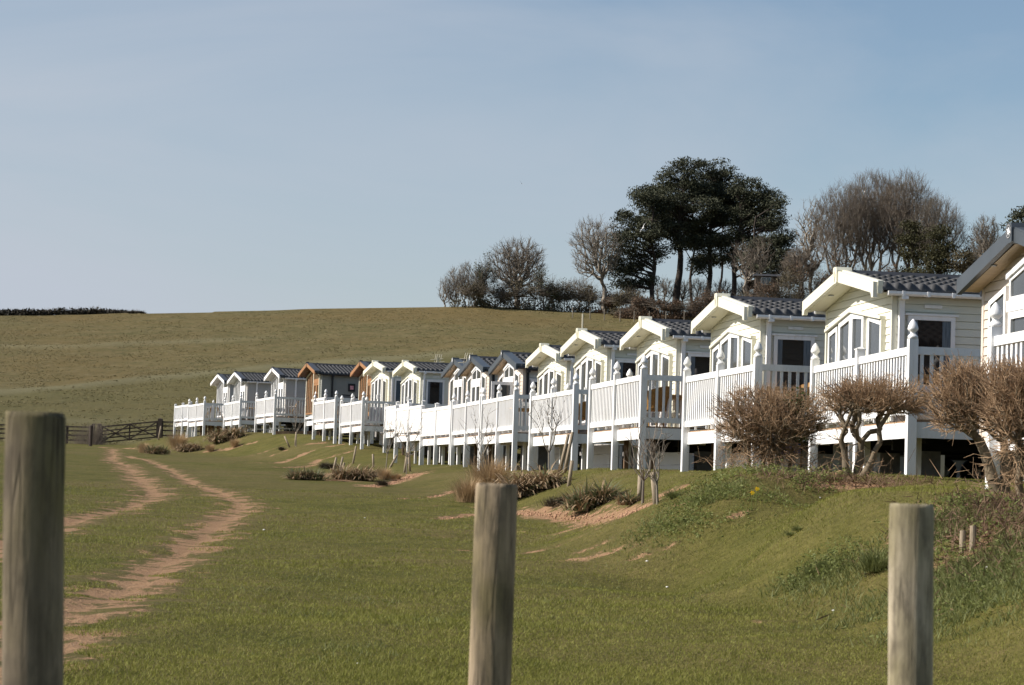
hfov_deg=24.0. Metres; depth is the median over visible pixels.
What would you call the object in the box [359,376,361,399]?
window
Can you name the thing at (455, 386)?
door
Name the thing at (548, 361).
holiday caravan
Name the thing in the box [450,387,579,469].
raised deck
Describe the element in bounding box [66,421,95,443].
bare shrub
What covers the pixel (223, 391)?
door
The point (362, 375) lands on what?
window
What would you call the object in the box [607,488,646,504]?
strap leaf clump
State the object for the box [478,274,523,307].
scrub bush
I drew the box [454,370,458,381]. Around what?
gable window
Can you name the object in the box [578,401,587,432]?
wicker chair
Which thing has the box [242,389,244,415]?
door
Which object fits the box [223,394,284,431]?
raised deck
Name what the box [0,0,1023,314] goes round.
sky
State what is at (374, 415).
railing
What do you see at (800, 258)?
tree
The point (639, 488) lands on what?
tree stake
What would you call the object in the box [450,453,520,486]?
straw grass clump
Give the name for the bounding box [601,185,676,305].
pine tree
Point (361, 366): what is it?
holiday caravan
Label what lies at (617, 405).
raised deck
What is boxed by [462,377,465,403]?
window
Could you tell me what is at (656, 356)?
door
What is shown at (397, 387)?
window
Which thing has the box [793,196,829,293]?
bare tree
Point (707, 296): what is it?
scrub bush
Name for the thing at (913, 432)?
raised deck
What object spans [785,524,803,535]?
long grass clump
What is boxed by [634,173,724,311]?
pine tree
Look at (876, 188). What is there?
bare tree
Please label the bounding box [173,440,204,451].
strap leaf clump
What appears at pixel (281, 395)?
door
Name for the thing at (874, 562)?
long grass clump
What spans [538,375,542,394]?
window
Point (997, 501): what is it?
hedge brash
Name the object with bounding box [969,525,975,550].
cut stump
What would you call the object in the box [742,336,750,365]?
window
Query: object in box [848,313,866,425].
door
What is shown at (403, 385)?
window
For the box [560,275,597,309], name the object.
bare tree
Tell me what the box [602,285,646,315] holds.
scrub bush
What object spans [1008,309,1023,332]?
window
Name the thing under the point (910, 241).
pine tree
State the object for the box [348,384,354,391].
square window
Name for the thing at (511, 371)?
gable window
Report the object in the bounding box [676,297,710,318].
scrub bush
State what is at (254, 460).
lawn ground
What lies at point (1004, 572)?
rough grass
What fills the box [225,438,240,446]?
straw grass clump
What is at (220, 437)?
strap leaf clump
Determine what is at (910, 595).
wooden post
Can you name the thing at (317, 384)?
door
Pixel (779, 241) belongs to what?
pine tree
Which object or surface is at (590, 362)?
door
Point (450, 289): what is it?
bare tree
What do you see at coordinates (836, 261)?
scrub bush
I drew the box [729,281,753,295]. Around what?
bare tree
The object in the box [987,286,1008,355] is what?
window
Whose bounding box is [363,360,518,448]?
holiday caravan
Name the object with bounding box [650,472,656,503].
tree stake
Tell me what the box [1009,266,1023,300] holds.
gable window
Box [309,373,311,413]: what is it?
window
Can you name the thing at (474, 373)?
gable window
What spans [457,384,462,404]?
door
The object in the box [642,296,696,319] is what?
scrub bush
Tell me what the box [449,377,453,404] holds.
window
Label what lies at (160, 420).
gate post
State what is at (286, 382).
holiday caravan
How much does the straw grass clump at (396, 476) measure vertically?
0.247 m
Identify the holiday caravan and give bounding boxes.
[210,373,318,431]
[227,371,348,434]
[264,367,356,434]
[298,362,374,437]
[350,360,379,439]
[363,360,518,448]
[392,360,520,456]
[441,357,599,464]
[458,355,597,466]
[488,350,596,469]
[525,343,621,469]
[560,328,693,469]
[620,316,965,478]
[691,293,984,479]
[802,267,1015,480]
[956,222,1023,469]
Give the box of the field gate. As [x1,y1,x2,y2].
[102,421,157,442]
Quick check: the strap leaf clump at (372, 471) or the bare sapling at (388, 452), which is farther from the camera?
the bare sapling at (388, 452)
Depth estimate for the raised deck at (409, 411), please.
98.14 m
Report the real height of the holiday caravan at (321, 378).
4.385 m
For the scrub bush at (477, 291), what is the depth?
341.19 m
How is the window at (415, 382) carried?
in the holiday caravan at (422, 381)
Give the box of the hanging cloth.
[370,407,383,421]
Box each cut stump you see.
[959,530,965,552]
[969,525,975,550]
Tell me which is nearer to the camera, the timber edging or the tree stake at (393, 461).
the tree stake at (393, 461)
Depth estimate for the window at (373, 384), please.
115.47 m
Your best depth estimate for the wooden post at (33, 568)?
4.04 m
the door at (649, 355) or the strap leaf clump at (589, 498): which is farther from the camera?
the door at (649, 355)
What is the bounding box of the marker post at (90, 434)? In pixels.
[89,425,92,445]
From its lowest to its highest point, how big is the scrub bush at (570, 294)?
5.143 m
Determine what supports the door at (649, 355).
in the holiday caravan at (666, 346)
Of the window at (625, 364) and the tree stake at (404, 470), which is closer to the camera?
the window at (625, 364)
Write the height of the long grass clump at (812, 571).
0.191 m
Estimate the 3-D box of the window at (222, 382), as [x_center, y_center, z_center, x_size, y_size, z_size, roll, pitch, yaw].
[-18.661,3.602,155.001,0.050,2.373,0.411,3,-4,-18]
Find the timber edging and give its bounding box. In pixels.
[276,431,319,434]
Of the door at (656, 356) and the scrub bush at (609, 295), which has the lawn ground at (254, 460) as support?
the scrub bush at (609, 295)
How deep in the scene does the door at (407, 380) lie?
107.50 m
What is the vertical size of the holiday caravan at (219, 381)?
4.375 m
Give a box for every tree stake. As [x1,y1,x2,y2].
[352,446,356,463]
[389,455,397,467]
[403,453,407,472]
[407,452,410,471]
[559,434,569,472]
[563,432,573,472]
[567,460,573,486]
[637,475,641,500]
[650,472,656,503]
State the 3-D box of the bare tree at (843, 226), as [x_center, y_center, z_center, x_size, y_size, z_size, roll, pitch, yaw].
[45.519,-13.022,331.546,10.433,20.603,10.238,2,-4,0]
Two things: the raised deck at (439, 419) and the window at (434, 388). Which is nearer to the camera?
the raised deck at (439, 419)
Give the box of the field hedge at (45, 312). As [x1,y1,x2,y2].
[0,306,146,315]
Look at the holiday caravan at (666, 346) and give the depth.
54.96 m
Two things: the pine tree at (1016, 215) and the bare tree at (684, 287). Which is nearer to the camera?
the pine tree at (1016, 215)
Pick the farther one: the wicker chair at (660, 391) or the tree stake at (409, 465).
the tree stake at (409, 465)
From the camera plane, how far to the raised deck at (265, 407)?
134.96 m
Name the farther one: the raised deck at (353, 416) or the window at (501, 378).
the raised deck at (353, 416)
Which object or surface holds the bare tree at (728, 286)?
on the lawn ground at (254, 460)
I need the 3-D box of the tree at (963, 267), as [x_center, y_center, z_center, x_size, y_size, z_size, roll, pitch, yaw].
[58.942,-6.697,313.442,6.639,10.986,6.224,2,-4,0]
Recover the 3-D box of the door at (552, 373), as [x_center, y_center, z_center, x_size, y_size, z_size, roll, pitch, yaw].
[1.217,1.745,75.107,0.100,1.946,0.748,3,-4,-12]
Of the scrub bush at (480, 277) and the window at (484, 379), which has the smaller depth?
the window at (484, 379)
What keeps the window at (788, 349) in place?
in the holiday caravan at (783, 331)
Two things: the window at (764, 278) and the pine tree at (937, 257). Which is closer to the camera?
the pine tree at (937, 257)
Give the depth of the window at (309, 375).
131.29 m
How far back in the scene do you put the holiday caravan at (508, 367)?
81.71 m
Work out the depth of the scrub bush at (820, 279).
326.92 m
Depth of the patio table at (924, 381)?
37.90 m
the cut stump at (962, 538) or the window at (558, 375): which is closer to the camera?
the cut stump at (962, 538)
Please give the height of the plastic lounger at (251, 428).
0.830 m
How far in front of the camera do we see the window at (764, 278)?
336.00 m
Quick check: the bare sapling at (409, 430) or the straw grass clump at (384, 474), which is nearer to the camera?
the straw grass clump at (384, 474)
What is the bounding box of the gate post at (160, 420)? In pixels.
[157,418,162,438]
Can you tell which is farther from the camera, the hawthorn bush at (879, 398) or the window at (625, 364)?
the window at (625, 364)
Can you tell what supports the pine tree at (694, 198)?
on the lawn ground at (254, 460)
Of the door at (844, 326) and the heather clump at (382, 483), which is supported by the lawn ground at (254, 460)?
the heather clump at (382, 483)
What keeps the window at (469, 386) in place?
in the holiday caravan at (474, 369)
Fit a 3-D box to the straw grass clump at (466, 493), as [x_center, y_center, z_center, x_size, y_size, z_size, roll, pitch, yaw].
[-0.974,3.318,55.128,1.408,0.683,1.498,2,-4,0]
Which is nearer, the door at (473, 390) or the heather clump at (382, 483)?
the heather clump at (382, 483)
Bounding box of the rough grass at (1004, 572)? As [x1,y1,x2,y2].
[603,471,1023,660]
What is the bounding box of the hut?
[752,274,780,293]
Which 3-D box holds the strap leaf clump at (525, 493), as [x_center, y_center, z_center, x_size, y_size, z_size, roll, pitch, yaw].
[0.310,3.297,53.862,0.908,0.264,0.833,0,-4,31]
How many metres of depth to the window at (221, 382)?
155.49 m
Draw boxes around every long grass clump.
[659,489,682,497]
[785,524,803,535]
[801,558,832,574]
[839,545,888,571]
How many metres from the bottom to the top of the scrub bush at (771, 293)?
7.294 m
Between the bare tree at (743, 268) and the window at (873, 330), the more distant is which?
the bare tree at (743, 268)
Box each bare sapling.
[283,398,307,443]
[375,409,404,468]
[388,410,432,473]
[459,405,497,464]
[525,390,569,471]
[616,416,672,502]
[634,437,668,504]
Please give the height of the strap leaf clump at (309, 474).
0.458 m
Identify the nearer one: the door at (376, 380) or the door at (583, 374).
the door at (583, 374)
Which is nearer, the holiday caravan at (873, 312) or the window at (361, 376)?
the holiday caravan at (873, 312)
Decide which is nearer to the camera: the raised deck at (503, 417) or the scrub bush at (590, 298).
the raised deck at (503, 417)
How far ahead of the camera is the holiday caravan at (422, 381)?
105.26 m
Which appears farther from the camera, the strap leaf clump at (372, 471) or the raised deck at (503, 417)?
the strap leaf clump at (372, 471)
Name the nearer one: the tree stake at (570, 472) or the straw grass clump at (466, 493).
the tree stake at (570, 472)
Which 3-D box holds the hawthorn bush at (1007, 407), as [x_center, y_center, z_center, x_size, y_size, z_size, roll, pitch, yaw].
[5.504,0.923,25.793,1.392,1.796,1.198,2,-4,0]
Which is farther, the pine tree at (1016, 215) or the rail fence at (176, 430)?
the pine tree at (1016, 215)
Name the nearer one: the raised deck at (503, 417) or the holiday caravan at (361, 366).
the raised deck at (503, 417)
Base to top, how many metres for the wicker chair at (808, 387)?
0.921 m
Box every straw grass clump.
[135,442,151,452]
[163,430,190,449]
[204,443,216,450]
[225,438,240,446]
[374,467,396,479]
[389,473,403,478]
[446,475,490,502]
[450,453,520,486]
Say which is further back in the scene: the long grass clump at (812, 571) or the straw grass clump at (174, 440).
the straw grass clump at (174, 440)
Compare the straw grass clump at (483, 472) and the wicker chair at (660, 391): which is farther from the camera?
the straw grass clump at (483, 472)
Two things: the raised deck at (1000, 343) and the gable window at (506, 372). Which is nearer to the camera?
the raised deck at (1000, 343)
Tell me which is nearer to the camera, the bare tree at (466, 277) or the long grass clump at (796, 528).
the long grass clump at (796, 528)
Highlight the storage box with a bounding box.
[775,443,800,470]
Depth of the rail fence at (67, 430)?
170.78 m
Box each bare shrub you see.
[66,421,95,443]
[72,422,110,444]
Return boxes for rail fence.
[0,424,88,443]
[162,421,222,437]
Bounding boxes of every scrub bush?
[448,274,496,307]
[468,252,500,306]
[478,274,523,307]
[491,277,552,309]
[521,266,562,310]
[536,282,569,310]
[547,277,588,312]
[569,282,602,312]
[589,289,625,312]
[592,298,620,313]
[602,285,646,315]
[612,301,659,318]
[621,294,663,318]
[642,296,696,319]
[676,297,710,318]
[691,286,735,317]
[735,276,787,297]
[738,288,752,295]
[763,264,814,298]
[788,261,831,298]
[804,259,831,294]
[821,245,859,281]
[853,251,881,270]
[872,252,905,271]
[958,222,986,274]
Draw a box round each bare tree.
[438,276,455,306]
[445,265,464,300]
[453,262,473,305]
[486,235,548,304]
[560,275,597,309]
[569,211,623,312]
[623,278,647,295]
[654,277,673,301]
[670,278,696,302]
[689,276,714,298]
[712,279,731,293]
[725,238,765,291]
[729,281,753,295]
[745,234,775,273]
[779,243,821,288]
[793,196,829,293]
[808,175,877,271]
[841,168,908,270]
[867,166,948,269]
[905,188,969,268]
[966,211,1000,263]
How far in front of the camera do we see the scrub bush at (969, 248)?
326.38 m
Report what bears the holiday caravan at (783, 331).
on the lawn ground at (254, 460)
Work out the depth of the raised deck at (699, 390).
47.22 m
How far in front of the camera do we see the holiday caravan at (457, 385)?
99.36 m
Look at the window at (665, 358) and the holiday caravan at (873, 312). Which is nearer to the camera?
the holiday caravan at (873, 312)
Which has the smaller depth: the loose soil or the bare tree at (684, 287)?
the loose soil
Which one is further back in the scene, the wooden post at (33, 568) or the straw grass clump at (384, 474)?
the straw grass clump at (384, 474)
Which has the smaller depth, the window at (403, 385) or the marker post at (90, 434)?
the window at (403, 385)
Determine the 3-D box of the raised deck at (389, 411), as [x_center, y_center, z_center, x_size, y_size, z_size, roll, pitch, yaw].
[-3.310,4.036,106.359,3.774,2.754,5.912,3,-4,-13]
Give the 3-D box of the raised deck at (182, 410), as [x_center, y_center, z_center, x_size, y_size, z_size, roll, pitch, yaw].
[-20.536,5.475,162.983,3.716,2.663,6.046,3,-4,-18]
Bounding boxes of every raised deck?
[173,402,243,436]
[187,397,244,437]
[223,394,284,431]
[254,389,337,434]
[304,389,360,437]
[312,391,379,443]
[339,391,401,448]
[383,399,447,459]
[393,400,469,464]
[419,401,548,466]
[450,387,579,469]
[479,380,619,470]
[528,373,692,470]
[586,355,725,470]
[680,341,944,476]
[808,319,1023,480]
[985,302,1023,488]
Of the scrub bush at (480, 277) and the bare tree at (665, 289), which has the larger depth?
the bare tree at (665, 289)
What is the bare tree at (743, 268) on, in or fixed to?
on the lawn ground at (254, 460)
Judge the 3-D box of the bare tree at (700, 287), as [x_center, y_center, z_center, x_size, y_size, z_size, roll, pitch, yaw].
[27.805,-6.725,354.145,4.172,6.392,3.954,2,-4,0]
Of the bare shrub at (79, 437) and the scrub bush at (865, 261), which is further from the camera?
the scrub bush at (865, 261)
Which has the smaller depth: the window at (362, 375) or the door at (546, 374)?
the door at (546, 374)
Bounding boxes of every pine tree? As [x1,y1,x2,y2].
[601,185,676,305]
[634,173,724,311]
[641,156,723,301]
[685,157,751,301]
[706,210,737,287]
[707,176,786,295]
[734,195,800,290]
[890,219,930,272]
[910,223,959,274]
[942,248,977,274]
[999,205,1023,231]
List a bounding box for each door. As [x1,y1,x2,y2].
[222,391,224,415]
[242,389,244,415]
[277,387,280,415]
[280,386,282,415]
[315,383,318,401]
[367,383,370,415]
[374,377,377,406]
[377,377,382,406]
[404,378,408,403]
[407,378,412,402]
[454,385,457,404]
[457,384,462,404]
[470,384,475,401]
[475,384,480,400]
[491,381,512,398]
[543,368,548,393]
[548,368,555,393]
[580,357,586,424]
[585,357,594,397]
[645,350,651,425]
[650,350,660,425]
[720,332,729,424]
[729,333,741,368]
[836,313,850,426]
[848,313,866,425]
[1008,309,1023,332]
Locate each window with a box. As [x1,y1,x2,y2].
[217,386,218,416]
[219,382,221,416]
[220,382,222,416]
[306,377,308,414]
[307,375,309,414]
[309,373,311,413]
[310,373,312,413]
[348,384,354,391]
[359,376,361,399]
[361,375,363,399]
[365,375,366,397]
[371,381,374,406]
[382,379,385,406]
[394,378,400,404]
[401,382,404,403]
[413,380,416,402]
[425,379,445,408]
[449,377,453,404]
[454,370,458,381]
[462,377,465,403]
[467,375,471,400]
[472,368,476,380]
[476,369,481,379]
[481,373,486,394]
[499,373,503,381]
[504,365,508,378]
[509,365,514,377]
[514,371,519,399]
[529,378,537,392]
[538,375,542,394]
[556,371,560,391]
[576,364,580,421]
[595,360,600,383]
[615,358,636,378]
[636,362,641,426]
[660,353,668,426]
[685,351,709,375]
[710,344,719,428]
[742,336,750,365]
[761,277,770,284]
[771,333,817,397]
[827,326,837,425]
[865,317,879,421]
[905,313,958,392]
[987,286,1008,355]
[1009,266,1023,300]
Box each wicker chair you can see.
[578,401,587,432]
[647,386,669,426]
[799,382,809,413]
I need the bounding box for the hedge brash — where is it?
[705,464,1023,620]
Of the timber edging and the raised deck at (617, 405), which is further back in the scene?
the timber edging
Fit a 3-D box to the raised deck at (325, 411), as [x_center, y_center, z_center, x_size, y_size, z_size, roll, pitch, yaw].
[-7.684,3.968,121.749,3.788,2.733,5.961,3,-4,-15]
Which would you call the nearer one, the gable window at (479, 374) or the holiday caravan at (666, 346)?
the holiday caravan at (666, 346)
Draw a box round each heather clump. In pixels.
[317,461,338,468]
[372,479,390,485]
[536,494,568,506]
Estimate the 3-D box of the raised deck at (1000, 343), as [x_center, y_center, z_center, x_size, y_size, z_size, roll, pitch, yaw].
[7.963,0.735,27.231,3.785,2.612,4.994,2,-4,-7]
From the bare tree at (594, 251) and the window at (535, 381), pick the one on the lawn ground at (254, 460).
the bare tree at (594, 251)
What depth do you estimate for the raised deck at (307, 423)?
129.40 m
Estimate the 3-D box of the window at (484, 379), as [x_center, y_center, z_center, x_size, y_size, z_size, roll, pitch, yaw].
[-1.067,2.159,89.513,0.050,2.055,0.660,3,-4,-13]
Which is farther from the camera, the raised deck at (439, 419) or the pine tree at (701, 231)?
the pine tree at (701, 231)
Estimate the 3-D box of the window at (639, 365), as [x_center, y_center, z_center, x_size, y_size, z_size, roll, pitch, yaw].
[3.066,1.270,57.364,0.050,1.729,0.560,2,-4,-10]
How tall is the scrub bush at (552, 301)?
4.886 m
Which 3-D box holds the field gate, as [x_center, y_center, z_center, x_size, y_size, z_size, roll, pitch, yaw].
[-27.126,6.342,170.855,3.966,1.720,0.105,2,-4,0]
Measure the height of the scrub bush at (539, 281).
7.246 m
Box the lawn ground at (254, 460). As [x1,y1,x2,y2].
[0,306,1023,684]
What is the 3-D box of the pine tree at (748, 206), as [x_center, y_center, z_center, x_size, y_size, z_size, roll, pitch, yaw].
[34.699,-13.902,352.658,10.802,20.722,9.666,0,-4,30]
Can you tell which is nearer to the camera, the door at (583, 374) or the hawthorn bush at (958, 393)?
the hawthorn bush at (958, 393)
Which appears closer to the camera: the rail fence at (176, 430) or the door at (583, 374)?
the door at (583, 374)
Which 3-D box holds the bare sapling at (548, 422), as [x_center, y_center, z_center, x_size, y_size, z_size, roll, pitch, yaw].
[0.884,2.249,60.151,1.129,2.392,0.954,-2,-5,43]
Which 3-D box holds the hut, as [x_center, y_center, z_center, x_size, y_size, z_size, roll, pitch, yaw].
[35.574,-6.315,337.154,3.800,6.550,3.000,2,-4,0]
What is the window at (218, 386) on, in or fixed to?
in the holiday caravan at (219, 381)
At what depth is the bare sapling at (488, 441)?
67.74 m
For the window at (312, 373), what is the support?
in the holiday caravan at (321, 378)
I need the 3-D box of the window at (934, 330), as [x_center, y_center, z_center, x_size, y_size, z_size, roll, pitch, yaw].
[6.826,0.176,39.238,0.900,1.280,0.084,2,-4,-8]
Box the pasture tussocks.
[0,307,691,443]
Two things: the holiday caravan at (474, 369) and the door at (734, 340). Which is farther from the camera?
the holiday caravan at (474, 369)
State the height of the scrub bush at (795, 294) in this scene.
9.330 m
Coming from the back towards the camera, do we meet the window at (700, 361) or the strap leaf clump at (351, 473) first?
the strap leaf clump at (351, 473)
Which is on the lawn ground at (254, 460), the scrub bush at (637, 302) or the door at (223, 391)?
the scrub bush at (637, 302)
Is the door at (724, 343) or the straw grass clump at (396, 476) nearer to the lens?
the door at (724, 343)
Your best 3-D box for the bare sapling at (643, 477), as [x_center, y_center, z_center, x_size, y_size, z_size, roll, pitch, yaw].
[1.928,1.745,35.231,0.832,1.399,0.696,2,-4,0]
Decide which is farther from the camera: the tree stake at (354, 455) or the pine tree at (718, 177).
the pine tree at (718, 177)
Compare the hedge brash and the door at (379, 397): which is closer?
the hedge brash
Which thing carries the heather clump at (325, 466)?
on the lawn ground at (254, 460)
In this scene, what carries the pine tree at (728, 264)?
on the lawn ground at (254, 460)
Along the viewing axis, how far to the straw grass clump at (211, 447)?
134.25 m
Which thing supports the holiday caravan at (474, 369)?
on the lawn ground at (254, 460)
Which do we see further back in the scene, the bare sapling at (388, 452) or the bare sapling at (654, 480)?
the bare sapling at (388, 452)
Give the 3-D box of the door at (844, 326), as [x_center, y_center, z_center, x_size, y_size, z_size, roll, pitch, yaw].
[5.763,0.480,41.679,0.060,1.946,0.748,2,-4,-8]
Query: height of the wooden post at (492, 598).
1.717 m
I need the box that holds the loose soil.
[363,472,1020,564]
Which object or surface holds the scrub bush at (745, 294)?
on the lawn ground at (254, 460)
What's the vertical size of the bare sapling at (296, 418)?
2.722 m
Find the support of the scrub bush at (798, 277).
on the lawn ground at (254, 460)
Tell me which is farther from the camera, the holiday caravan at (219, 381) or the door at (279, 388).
the holiday caravan at (219, 381)
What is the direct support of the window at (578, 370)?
in the holiday caravan at (601, 353)
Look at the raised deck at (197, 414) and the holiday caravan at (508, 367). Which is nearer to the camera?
the holiday caravan at (508, 367)
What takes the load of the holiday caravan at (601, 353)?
on the lawn ground at (254, 460)
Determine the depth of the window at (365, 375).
122.43 m
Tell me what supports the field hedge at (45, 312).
on the lawn ground at (254, 460)
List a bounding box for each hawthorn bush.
[676,380,855,472]
[780,366,933,475]
[914,350,1023,493]
[961,349,1023,495]
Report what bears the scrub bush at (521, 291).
on the lawn ground at (254, 460)
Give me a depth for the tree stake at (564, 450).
60.70 m
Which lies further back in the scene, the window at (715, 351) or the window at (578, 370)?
the window at (578, 370)
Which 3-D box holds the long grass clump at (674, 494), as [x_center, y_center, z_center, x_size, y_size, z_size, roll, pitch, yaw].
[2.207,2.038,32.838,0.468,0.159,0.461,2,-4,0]
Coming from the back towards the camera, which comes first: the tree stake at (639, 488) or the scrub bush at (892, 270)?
the scrub bush at (892, 270)
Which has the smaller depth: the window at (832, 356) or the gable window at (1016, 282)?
the gable window at (1016, 282)
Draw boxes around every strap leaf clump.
[141,443,175,454]
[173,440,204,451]
[200,425,250,442]
[278,466,330,479]
[323,462,378,480]
[362,464,379,476]
[473,458,579,497]
[518,485,537,495]
[548,477,632,510]
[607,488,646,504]
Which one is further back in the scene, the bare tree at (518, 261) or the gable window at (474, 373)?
the bare tree at (518, 261)
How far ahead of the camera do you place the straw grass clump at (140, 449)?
130.48 m
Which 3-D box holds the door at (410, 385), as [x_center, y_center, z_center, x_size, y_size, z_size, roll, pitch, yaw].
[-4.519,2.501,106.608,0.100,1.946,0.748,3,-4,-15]
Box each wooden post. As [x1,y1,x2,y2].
[2,411,65,684]
[468,483,517,684]
[888,503,933,684]
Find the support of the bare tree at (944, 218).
on the lawn ground at (254, 460)
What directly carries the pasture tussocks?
on the lawn ground at (254, 460)
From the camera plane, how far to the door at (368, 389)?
121.66 m
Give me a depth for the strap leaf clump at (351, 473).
76.98 m
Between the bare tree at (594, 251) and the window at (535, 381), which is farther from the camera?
the bare tree at (594, 251)
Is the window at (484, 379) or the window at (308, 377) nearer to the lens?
the window at (484, 379)
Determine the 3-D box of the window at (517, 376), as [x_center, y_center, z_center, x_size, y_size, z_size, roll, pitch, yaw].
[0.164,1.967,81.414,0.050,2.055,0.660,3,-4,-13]
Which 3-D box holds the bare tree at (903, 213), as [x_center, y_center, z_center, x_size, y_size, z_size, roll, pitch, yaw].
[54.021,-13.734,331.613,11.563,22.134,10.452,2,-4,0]
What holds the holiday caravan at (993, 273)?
on the lawn ground at (254, 460)
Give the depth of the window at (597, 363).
65.04 m
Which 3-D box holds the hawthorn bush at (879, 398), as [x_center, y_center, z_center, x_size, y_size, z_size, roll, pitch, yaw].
[4.954,1.177,33.838,2.028,1.716,1.788,0,-4,23]
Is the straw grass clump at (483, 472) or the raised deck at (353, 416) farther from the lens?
the raised deck at (353, 416)
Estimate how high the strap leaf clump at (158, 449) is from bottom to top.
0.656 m
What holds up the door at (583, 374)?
in the holiday caravan at (601, 353)
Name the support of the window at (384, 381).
in the holiday caravan at (385, 385)
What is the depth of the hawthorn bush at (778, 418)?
37.73 m
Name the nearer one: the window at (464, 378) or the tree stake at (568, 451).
the tree stake at (568, 451)
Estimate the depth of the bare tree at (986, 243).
311.19 m
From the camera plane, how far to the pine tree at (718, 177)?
355.45 m
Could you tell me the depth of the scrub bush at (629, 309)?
337.53 m
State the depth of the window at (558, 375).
74.28 m
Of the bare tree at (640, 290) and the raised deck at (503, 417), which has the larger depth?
the bare tree at (640, 290)
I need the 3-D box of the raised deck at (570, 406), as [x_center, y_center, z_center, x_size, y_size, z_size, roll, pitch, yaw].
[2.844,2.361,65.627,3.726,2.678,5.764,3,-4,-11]
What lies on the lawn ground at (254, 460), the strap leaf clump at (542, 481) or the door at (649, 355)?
the strap leaf clump at (542, 481)

